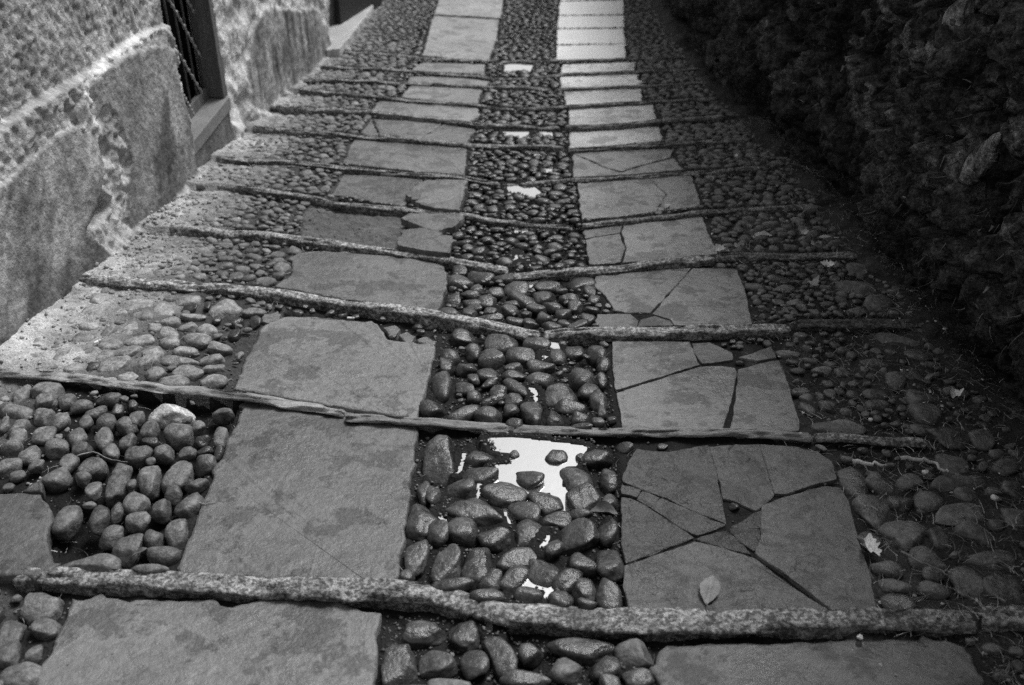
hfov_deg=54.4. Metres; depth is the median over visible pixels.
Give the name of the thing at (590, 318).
cobblestone
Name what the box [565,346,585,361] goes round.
cobblestone
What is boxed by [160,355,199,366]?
cobblestone
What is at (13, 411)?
cobblestone
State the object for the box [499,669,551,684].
cobblestone
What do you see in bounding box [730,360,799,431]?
slab fragment
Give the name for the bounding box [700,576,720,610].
fallen leaf
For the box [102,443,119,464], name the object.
cobblestone
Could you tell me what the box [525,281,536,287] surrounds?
puddle
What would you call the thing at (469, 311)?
cobblestone
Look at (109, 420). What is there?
cobblestone
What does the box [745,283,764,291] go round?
cobblestone
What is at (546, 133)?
puddle
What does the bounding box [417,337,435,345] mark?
slab fragment
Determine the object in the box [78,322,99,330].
cobblestone
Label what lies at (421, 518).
cobblestone
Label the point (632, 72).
kerb stone
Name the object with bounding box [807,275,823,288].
fallen leaf
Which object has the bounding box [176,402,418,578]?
paving slab
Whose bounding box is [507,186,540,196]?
puddle
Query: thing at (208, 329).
cobblestone
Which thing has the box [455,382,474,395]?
cobblestone
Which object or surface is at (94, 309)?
cobblestone
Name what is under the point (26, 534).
paving slab
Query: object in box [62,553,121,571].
cobblestone
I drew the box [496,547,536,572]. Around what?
cobblestone
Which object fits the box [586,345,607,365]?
cobblestone
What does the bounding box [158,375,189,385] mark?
cobblestone
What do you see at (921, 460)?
twig
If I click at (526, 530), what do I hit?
cobblestone
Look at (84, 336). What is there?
cobblestone
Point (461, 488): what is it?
cobblestone
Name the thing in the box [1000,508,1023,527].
cobblestone
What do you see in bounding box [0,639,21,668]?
cobblestone
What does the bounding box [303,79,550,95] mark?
kerb stone
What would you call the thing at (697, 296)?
slab fragment
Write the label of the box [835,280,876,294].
cobblestone
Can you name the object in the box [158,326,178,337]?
cobblestone
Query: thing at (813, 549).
slab fragment
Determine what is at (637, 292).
slab fragment
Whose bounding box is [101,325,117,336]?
cobblestone
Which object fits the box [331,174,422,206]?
slab fragment
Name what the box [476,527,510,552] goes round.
cobblestone
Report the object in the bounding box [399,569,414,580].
cobblestone
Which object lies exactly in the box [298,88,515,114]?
kerb stone
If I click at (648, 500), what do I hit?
slab fragment
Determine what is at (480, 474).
cobblestone
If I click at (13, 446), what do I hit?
cobblestone
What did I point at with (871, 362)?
cobblestone
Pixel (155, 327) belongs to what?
cobblestone
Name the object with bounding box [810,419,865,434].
cobblestone
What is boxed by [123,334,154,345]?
cobblestone
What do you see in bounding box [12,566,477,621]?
kerb stone
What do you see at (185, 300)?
cobblestone
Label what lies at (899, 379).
cobblestone
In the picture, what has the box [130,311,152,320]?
cobblestone
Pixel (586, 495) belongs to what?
cobblestone
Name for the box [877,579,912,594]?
cobblestone
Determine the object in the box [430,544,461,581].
cobblestone
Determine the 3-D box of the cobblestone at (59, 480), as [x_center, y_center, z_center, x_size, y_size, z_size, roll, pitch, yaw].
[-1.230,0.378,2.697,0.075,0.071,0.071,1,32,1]
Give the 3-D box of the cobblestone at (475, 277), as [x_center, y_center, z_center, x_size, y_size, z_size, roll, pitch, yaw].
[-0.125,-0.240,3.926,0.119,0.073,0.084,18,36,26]
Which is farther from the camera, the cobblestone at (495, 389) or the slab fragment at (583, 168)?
the slab fragment at (583, 168)
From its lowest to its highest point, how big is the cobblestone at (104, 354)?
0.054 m
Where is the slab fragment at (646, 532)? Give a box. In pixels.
[620,497,693,564]
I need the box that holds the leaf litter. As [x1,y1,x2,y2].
[682,123,1023,681]
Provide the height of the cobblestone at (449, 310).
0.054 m
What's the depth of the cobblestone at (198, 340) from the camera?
3.37 m
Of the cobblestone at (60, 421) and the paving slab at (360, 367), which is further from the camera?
the paving slab at (360, 367)
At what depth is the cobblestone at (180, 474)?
2.71 m
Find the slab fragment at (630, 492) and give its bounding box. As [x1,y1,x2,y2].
[620,485,640,499]
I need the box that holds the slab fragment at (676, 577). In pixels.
[622,542,825,611]
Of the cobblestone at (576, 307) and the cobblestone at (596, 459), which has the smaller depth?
the cobblestone at (596, 459)
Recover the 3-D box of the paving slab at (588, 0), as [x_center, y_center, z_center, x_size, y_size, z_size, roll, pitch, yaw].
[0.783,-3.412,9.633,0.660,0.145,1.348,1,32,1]
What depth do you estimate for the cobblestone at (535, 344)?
3.43 m
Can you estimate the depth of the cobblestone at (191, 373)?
3.17 m
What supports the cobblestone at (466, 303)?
on the ground
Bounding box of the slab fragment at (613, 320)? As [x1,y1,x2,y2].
[595,314,637,326]
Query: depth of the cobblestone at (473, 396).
3.11 m
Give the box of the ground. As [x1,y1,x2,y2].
[0,0,1023,684]
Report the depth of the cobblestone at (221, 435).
2.87 m
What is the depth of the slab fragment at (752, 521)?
2.56 m
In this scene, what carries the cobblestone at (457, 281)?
on the ground
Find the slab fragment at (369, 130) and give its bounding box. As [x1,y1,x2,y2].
[361,119,378,135]
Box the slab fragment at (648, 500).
[637,491,659,508]
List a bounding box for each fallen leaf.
[129,547,148,556]
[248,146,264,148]
[582,500,617,513]
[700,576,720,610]
[712,244,728,251]
[752,230,771,236]
[765,184,778,189]
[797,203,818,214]
[800,227,807,233]
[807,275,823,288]
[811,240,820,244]
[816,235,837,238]
[820,259,838,267]
[853,533,881,555]
[950,387,963,397]
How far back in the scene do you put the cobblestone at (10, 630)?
2.20 m
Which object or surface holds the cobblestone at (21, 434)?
on the ground
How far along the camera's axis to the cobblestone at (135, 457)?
2.79 m
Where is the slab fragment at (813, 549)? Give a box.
[754,486,875,610]
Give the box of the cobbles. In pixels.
[0,0,1023,684]
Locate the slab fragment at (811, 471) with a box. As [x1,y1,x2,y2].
[760,444,836,496]
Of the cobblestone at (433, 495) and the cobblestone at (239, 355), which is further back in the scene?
the cobblestone at (239, 355)
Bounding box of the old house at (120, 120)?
[0,0,331,345]
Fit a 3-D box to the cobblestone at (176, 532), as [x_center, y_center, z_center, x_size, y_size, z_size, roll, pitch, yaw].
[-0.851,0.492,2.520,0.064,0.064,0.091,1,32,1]
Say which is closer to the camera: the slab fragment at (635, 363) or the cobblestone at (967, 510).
the cobblestone at (967, 510)
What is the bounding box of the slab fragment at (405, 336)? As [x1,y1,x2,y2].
[399,332,415,341]
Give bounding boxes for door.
[334,0,381,24]
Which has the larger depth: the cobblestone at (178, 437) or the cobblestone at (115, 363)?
the cobblestone at (115, 363)
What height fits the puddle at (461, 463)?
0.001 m
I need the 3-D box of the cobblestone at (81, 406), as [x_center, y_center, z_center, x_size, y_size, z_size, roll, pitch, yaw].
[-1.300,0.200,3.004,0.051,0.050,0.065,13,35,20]
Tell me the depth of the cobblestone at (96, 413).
2.96 m
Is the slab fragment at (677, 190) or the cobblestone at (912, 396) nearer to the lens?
the cobblestone at (912, 396)
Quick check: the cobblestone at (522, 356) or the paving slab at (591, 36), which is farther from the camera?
the paving slab at (591, 36)
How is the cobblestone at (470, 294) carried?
on the ground
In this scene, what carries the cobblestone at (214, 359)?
on the ground
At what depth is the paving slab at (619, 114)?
5.84 m
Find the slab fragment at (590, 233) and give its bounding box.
[583,225,622,239]
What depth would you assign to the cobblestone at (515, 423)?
2.96 m
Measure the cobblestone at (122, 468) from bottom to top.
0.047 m
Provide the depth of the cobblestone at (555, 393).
3.13 m
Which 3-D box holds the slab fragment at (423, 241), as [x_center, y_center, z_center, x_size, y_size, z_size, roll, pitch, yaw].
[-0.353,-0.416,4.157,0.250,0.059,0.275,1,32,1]
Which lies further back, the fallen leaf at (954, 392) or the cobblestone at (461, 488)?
the fallen leaf at (954, 392)
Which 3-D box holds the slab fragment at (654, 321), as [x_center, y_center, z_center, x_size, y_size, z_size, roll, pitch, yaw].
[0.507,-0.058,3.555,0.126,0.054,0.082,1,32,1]
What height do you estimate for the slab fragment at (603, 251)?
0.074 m
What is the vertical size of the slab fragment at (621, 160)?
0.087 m
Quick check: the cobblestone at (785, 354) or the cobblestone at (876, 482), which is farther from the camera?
the cobblestone at (785, 354)
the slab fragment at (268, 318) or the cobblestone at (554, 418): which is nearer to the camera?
the cobblestone at (554, 418)
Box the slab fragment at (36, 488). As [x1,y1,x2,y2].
[23,479,46,502]
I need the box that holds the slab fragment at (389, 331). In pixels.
[383,325,400,339]
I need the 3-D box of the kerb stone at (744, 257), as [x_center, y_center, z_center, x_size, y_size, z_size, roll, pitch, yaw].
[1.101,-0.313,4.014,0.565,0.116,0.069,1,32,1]
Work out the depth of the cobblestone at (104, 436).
2.84 m
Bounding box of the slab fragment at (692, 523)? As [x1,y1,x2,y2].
[651,498,725,536]
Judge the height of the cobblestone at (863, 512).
0.062 m
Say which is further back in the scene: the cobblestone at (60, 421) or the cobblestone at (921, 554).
the cobblestone at (60, 421)
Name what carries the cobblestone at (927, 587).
on the ground
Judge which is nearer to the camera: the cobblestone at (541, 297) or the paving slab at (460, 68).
the cobblestone at (541, 297)
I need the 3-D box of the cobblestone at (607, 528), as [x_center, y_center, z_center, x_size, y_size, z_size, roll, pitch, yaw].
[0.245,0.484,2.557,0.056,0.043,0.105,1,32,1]
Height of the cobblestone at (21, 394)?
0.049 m
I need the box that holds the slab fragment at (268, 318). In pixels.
[262,311,281,324]
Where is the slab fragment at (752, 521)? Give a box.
[730,511,760,528]
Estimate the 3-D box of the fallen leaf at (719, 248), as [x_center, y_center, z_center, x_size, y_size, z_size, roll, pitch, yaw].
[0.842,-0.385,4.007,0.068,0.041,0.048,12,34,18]
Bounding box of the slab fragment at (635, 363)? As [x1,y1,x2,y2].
[612,341,698,391]
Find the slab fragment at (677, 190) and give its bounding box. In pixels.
[650,176,699,211]
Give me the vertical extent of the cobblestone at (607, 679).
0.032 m
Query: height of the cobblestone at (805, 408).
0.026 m
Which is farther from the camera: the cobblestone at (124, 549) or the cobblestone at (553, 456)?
the cobblestone at (553, 456)
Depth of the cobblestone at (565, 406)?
3.06 m
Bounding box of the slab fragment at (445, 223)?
[401,213,464,234]
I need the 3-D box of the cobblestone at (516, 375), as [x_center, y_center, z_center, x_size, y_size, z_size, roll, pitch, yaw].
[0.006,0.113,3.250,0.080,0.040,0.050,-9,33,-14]
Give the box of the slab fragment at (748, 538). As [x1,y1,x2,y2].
[729,528,760,551]
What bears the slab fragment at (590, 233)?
on the ground
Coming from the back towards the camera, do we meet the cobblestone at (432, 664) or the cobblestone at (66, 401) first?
the cobblestone at (66, 401)
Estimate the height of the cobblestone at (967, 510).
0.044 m
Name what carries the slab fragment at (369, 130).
on the ground
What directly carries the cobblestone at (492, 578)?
on the ground
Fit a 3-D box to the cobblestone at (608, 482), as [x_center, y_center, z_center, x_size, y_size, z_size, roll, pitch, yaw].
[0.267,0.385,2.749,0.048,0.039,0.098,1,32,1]
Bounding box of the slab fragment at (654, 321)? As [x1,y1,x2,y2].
[638,316,672,326]
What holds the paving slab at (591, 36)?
on the ground
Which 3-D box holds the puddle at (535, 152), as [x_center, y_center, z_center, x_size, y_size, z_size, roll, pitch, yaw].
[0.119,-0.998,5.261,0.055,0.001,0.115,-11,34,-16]
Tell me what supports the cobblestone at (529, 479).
on the ground
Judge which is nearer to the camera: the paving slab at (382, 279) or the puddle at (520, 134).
the paving slab at (382, 279)
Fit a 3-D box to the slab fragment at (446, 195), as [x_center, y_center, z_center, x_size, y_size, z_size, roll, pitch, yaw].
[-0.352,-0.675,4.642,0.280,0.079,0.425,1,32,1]
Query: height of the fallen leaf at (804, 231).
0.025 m
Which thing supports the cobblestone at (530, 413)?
on the ground
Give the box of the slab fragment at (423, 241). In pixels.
[397,228,456,256]
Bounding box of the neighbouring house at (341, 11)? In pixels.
[329,0,384,26]
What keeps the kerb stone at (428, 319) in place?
on the ground
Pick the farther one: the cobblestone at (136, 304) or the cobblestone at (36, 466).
the cobblestone at (136, 304)
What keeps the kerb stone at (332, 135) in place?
on the ground
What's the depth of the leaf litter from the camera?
2.97 m
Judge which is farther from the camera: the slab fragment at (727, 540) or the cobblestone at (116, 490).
the cobblestone at (116, 490)
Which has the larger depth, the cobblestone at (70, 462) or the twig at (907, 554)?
the cobblestone at (70, 462)
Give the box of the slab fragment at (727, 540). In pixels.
[696,531,750,555]
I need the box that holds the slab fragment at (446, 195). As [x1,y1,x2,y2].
[405,179,467,211]
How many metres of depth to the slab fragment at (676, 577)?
2.37 m
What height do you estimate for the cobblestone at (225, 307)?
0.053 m
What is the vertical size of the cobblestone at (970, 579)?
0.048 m
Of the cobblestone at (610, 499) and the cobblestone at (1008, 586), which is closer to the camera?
the cobblestone at (1008, 586)
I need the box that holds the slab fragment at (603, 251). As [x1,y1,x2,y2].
[585,234,624,266]
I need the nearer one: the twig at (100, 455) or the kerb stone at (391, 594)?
the kerb stone at (391, 594)
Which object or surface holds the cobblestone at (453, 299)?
on the ground
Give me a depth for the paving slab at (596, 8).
8.70 m
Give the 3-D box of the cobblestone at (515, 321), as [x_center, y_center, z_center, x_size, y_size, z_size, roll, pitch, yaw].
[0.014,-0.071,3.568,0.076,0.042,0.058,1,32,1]
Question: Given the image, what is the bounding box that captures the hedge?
[665,0,1023,420]
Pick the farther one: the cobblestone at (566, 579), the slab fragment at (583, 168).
the slab fragment at (583, 168)
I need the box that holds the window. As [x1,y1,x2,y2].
[160,0,227,118]
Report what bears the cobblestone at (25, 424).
on the ground
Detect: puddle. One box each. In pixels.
[457,453,465,472]
[476,483,481,497]
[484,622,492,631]
[488,437,586,523]
[503,132,528,137]
[504,64,532,71]
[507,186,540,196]
[512,226,527,232]
[522,579,553,597]
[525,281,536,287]
[528,151,541,155]
[529,387,537,401]
[540,131,552,135]
[540,535,549,547]
[550,342,559,348]
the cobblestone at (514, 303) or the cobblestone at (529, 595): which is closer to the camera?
the cobblestone at (529, 595)
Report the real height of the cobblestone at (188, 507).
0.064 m
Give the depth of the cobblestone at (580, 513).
2.60 m
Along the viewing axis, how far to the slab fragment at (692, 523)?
2.58 m
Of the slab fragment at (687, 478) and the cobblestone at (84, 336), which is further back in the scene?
the cobblestone at (84, 336)
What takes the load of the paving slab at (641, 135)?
on the ground
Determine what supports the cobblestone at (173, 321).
on the ground
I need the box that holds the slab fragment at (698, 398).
[617,366,736,428]
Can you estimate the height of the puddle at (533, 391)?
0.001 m
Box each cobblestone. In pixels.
[0,401,32,419]
[0,416,10,432]
[0,438,23,455]
[0,458,22,478]
[0,620,26,648]
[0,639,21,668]
[0,661,41,684]
[7,419,30,436]
[8,428,27,443]
[12,384,31,402]
[18,445,40,465]
[20,592,63,625]
[24,644,42,663]
[28,459,44,473]
[29,618,61,640]
[30,382,64,398]
[31,426,56,445]
[33,408,55,426]
[35,392,57,408]
[39,466,72,492]
[45,438,69,458]
[50,412,70,432]
[51,505,82,541]
[53,347,71,359]
[58,393,76,410]
[58,453,79,473]
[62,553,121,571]
[63,362,84,372]
[67,427,87,450]
[70,399,93,414]
[71,332,96,342]
[71,440,94,459]
[75,471,91,488]
[77,457,108,482]
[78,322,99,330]
[79,414,93,430]
[81,305,104,314]
[81,344,100,353]
[85,405,107,421]
[85,482,101,502]
[87,505,110,536]
[90,293,115,303]
[94,427,113,451]
[96,349,114,359]
[96,392,122,409]
[96,413,116,433]
[97,355,132,371]
[98,337,123,349]
[98,525,123,550]
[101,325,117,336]
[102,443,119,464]
[105,474,129,508]
[110,502,123,524]
[111,463,132,478]
[112,308,126,314]
[112,533,143,568]
[114,345,142,356]
[115,416,138,436]
[117,372,138,380]
[118,433,136,453]
[121,320,137,334]
[122,299,152,310]
[122,491,150,514]
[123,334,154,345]
[124,445,153,470]
[125,511,150,533]
[127,479,136,489]
[129,411,144,427]
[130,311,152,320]
[131,564,169,573]
[137,353,160,367]
[137,465,161,500]
[140,420,159,437]
[142,346,165,357]
[143,529,165,549]
[144,366,167,381]
[146,546,180,565]
[147,323,161,332]
[147,404,195,429]
[151,499,171,524]
[152,302,173,314]
[154,444,174,464]
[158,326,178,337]
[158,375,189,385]
[159,335,179,349]
[160,316,180,327]
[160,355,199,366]
[161,460,193,494]
[163,423,194,451]
[164,483,182,506]
[164,519,188,546]
[171,365,204,380]
[172,346,198,357]
[173,492,203,518]
[175,295,200,305]
[177,322,197,332]
[178,446,196,461]
[180,313,206,321]
[183,333,211,348]
[185,478,209,494]
[190,420,204,435]
[195,454,216,477]
[196,323,217,335]
[199,354,225,365]
[199,374,228,388]
[202,364,225,373]
[207,341,232,355]
[208,298,242,317]
[212,408,234,424]
[213,427,228,448]
[235,351,244,359]
[240,308,266,317]
[381,644,417,684]
[398,620,445,649]
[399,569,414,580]
[404,539,429,576]
[405,504,436,541]
[417,481,430,505]
[418,650,457,678]
[419,399,446,417]
[422,435,454,485]
[425,486,441,504]
[427,519,448,547]
[427,678,470,684]
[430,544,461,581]
[430,577,474,591]
[431,371,452,402]
[439,307,458,314]
[439,349,459,365]
[440,357,453,375]
[445,292,460,309]
[445,497,503,526]
[446,477,475,497]
[447,274,473,291]
[447,405,479,420]
[447,620,479,652]
[448,517,477,546]
[450,328,476,345]
[451,265,467,276]
[454,363,477,377]
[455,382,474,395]
[459,650,489,680]
[460,290,480,299]
[461,547,492,589]
[462,299,480,307]
[462,307,477,316]
[462,467,498,482]
[464,450,494,467]
[465,343,480,362]
[467,271,495,286]
[467,374,479,385]
[467,390,480,404]
[469,588,504,602]
[473,406,502,422]
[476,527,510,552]
[476,568,502,590]
[477,368,499,383]
[478,313,503,321]
[478,348,505,369]
[479,295,496,310]
[481,392,507,406]
[481,636,517,678]
[482,481,527,507]
[484,334,518,355]
[487,287,504,300]
[489,385,506,396]
[495,273,514,284]
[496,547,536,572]
[499,565,529,591]
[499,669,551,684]
[501,304,518,317]
[501,370,525,381]
[502,378,526,398]
[503,281,531,296]
[503,300,520,308]
[503,362,522,373]
[503,404,519,417]
[504,393,523,409]
[505,317,522,326]
[505,347,534,368]
[505,418,522,428]
[507,290,535,310]
[507,501,540,522]
[513,586,542,603]
[515,519,541,546]
[516,471,544,488]
[518,643,543,667]
[520,401,542,424]
[523,337,550,351]
[526,303,546,315]
[526,359,555,374]
[526,372,553,389]
[527,491,563,516]
[528,558,558,587]
[532,291,557,304]
[535,281,562,294]
[535,311,552,326]
[540,511,571,530]
[541,321,561,330]
[542,302,563,313]
[545,383,579,407]
[545,411,564,425]
[545,449,567,463]
[545,539,563,560]
[545,637,614,665]
[547,591,573,607]
[548,657,581,684]
[550,349,565,365]
[551,568,582,593]
[553,398,586,414]
[555,309,571,320]
[558,293,579,306]
[559,467,593,490]
[560,518,599,555]
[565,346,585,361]
[565,482,600,510]
[566,277,595,293]
[566,319,587,327]
[566,552,597,578]
[567,300,583,314]
[567,367,594,390]
[569,507,592,520]
[570,578,596,606]
[571,411,588,425]
[577,382,598,400]
[577,597,597,609]
[580,313,595,326]
[582,449,613,468]
[583,285,595,299]
[586,294,600,306]
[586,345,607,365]
[589,389,607,411]
[589,655,620,681]
[596,356,610,372]
[596,550,623,581]
[596,578,622,608]
[597,372,606,389]
[597,405,607,418]
[597,515,617,547]
[599,674,620,684]
[600,468,617,494]
[601,494,617,509]
[614,638,653,668]
[620,668,653,684]
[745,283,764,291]
[767,274,792,284]
[772,284,795,293]
[775,350,799,359]
[798,402,815,416]
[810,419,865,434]
[811,366,832,376]
[817,400,835,413]
[833,367,850,377]
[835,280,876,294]
[837,466,868,497]
[845,262,866,276]
[845,306,866,316]
[852,494,889,531]
[857,531,882,550]
[858,358,887,367]
[862,294,892,310]
[862,389,889,399]
[863,399,889,411]
[864,473,893,493]
[866,471,880,475]
[870,561,903,580]
[873,332,920,345]
[876,520,927,551]
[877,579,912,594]
[880,593,917,609]
[884,371,905,387]
[886,496,913,512]
[895,473,923,490]
[900,367,922,379]
[904,349,933,361]
[904,389,937,403]
[906,403,940,424]
[907,545,946,568]
[910,424,932,437]
[913,490,944,511]
[916,580,950,599]
[921,566,944,583]
[925,428,970,449]
[926,527,950,549]
[930,475,986,491]
[934,453,969,474]
[934,503,985,525]
[948,566,983,600]
[953,486,978,502]
[953,519,994,544]
[966,549,1019,569]
[968,429,995,451]
[982,570,1023,604]
[990,458,1020,476]
[1000,479,1023,501]
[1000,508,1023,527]
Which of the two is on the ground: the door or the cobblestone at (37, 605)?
the cobblestone at (37, 605)
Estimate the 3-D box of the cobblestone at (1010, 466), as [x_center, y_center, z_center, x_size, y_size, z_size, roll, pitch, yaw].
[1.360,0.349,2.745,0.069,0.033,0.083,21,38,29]
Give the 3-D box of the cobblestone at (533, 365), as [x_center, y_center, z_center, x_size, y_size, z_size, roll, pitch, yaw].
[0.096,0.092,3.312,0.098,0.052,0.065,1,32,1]
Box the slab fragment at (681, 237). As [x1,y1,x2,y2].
[621,217,716,264]
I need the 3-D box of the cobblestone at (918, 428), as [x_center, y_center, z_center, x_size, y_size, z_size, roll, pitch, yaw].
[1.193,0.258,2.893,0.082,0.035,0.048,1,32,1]
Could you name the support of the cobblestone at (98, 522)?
on the ground
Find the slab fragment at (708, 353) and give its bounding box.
[692,342,732,364]
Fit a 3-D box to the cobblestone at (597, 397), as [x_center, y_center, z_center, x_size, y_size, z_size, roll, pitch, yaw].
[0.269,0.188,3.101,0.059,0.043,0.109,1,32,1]
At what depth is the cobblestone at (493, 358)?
3.33 m
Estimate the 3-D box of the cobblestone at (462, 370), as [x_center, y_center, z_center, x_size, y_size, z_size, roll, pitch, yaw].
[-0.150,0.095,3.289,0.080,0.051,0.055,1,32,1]
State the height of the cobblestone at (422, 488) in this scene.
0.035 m
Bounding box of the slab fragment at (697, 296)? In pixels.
[652,268,751,325]
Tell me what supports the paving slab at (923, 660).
on the ground
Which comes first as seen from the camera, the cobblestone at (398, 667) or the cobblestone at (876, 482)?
the cobblestone at (398, 667)
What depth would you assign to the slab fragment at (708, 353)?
3.35 m
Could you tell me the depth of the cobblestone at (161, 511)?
2.57 m
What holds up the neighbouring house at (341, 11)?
on the ground
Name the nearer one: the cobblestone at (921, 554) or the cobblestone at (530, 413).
the cobblestone at (921, 554)
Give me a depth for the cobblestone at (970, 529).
2.49 m
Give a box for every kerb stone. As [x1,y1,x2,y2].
[0,369,345,417]
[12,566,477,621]
[80,273,539,341]
[179,225,507,275]
[216,155,499,188]
[217,185,572,234]
[252,125,563,155]
[276,104,559,132]
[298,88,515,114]
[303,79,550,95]
[320,65,528,82]
[343,51,497,64]
[345,414,812,443]
[472,601,977,642]
[500,56,685,64]
[506,165,768,187]
[513,255,715,280]
[517,97,718,115]
[530,67,700,82]
[543,323,790,346]
[554,81,706,94]
[565,115,724,134]
[568,137,750,157]
[579,204,820,230]
[715,251,857,263]
[796,318,926,333]
[815,432,926,449]
[978,605,1023,634]
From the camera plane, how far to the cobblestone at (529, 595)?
2.33 m
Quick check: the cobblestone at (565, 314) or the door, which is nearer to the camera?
the cobblestone at (565, 314)
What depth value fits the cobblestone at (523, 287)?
3.83 m
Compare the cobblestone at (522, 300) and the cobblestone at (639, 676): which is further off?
the cobblestone at (522, 300)
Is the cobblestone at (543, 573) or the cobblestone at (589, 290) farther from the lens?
the cobblestone at (589, 290)
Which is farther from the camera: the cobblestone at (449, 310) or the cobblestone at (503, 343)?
the cobblestone at (449, 310)
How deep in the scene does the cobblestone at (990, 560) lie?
2.39 m
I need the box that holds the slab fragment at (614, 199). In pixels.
[577,179,665,223]
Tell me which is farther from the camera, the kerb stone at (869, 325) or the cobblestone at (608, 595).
the kerb stone at (869, 325)
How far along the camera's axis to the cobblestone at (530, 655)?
2.20 m
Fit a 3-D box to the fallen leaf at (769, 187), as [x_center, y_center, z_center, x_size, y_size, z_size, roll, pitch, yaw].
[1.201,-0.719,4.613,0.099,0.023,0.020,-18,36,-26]
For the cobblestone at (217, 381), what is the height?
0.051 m
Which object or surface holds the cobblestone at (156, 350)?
on the ground
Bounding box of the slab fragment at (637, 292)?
[595,268,690,313]
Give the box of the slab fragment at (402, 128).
[373,119,441,137]
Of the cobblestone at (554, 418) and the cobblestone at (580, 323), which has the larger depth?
the cobblestone at (580, 323)
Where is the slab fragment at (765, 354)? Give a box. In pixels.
[738,347,775,362]
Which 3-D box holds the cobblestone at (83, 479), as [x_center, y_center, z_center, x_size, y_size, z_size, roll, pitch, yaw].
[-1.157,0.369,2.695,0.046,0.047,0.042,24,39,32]
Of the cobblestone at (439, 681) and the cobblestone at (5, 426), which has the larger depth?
the cobblestone at (5, 426)
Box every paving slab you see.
[0,493,60,591]
[36,593,381,684]
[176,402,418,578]
[234,317,435,417]
[275,251,446,310]
[343,139,467,175]
[372,101,480,124]
[401,85,482,103]
[407,76,490,85]
[413,63,484,74]
[421,16,498,59]
[434,0,502,20]
[555,29,626,46]
[556,15,624,28]
[556,44,626,59]
[558,1,624,15]
[559,74,642,88]
[560,0,622,1]
[560,62,635,72]
[564,89,643,104]
[568,105,655,124]
[568,127,662,148]
[649,635,983,684]
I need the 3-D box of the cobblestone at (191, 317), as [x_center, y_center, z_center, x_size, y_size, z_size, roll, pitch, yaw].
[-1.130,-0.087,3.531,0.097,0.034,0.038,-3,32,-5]
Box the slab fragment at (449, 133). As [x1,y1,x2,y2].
[422,124,475,143]
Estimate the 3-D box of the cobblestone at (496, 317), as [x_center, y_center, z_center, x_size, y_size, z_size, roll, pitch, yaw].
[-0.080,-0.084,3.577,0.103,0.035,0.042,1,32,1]
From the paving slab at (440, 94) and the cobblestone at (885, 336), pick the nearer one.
the cobblestone at (885, 336)
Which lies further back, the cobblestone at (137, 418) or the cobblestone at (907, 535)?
the cobblestone at (137, 418)
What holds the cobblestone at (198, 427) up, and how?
on the ground
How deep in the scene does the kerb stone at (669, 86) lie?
6.36 m
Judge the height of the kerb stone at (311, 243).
0.122 m
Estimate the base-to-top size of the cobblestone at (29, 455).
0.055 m
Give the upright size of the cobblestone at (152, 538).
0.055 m
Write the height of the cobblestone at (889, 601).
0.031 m
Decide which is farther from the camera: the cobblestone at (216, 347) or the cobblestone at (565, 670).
the cobblestone at (216, 347)
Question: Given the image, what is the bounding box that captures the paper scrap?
[990,494,997,500]
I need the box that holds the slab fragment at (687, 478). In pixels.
[622,445,725,524]
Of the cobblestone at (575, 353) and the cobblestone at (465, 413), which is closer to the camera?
the cobblestone at (465, 413)
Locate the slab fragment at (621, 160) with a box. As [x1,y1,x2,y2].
[574,149,673,171]
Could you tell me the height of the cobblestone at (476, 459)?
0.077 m
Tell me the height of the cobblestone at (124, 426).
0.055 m
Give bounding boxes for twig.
[77,451,127,461]
[852,459,887,466]
[900,456,949,472]
[900,550,947,575]
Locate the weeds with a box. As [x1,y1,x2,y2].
[1,115,1023,684]
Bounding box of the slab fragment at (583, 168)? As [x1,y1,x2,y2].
[572,154,682,177]
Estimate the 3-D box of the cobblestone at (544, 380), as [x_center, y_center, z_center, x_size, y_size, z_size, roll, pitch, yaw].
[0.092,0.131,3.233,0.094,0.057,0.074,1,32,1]
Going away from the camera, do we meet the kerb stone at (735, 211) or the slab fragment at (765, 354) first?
the slab fragment at (765, 354)
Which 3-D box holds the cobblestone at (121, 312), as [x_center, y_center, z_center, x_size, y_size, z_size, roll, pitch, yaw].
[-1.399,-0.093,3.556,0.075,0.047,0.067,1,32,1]
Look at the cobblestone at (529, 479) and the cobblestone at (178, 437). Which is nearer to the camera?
the cobblestone at (529, 479)
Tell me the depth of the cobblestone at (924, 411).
2.97 m
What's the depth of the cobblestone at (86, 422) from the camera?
2.91 m
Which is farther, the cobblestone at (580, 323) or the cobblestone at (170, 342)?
the cobblestone at (580, 323)
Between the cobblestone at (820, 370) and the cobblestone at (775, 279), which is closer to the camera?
the cobblestone at (820, 370)
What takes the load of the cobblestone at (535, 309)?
on the ground
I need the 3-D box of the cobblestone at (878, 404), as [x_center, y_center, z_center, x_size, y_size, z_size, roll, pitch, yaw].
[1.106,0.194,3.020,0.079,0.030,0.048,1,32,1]
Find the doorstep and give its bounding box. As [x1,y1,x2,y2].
[326,5,373,56]
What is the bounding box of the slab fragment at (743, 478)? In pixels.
[709,444,773,511]
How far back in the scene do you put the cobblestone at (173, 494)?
2.63 m
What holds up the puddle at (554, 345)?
on the ground
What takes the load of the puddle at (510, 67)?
on the ground
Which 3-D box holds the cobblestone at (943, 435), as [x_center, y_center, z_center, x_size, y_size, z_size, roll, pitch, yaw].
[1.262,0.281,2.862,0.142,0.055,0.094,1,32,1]
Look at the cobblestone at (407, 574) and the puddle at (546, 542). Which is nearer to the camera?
the cobblestone at (407, 574)
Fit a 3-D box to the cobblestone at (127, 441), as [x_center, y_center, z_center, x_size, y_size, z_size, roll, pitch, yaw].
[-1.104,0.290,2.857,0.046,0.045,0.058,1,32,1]
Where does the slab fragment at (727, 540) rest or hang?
on the ground

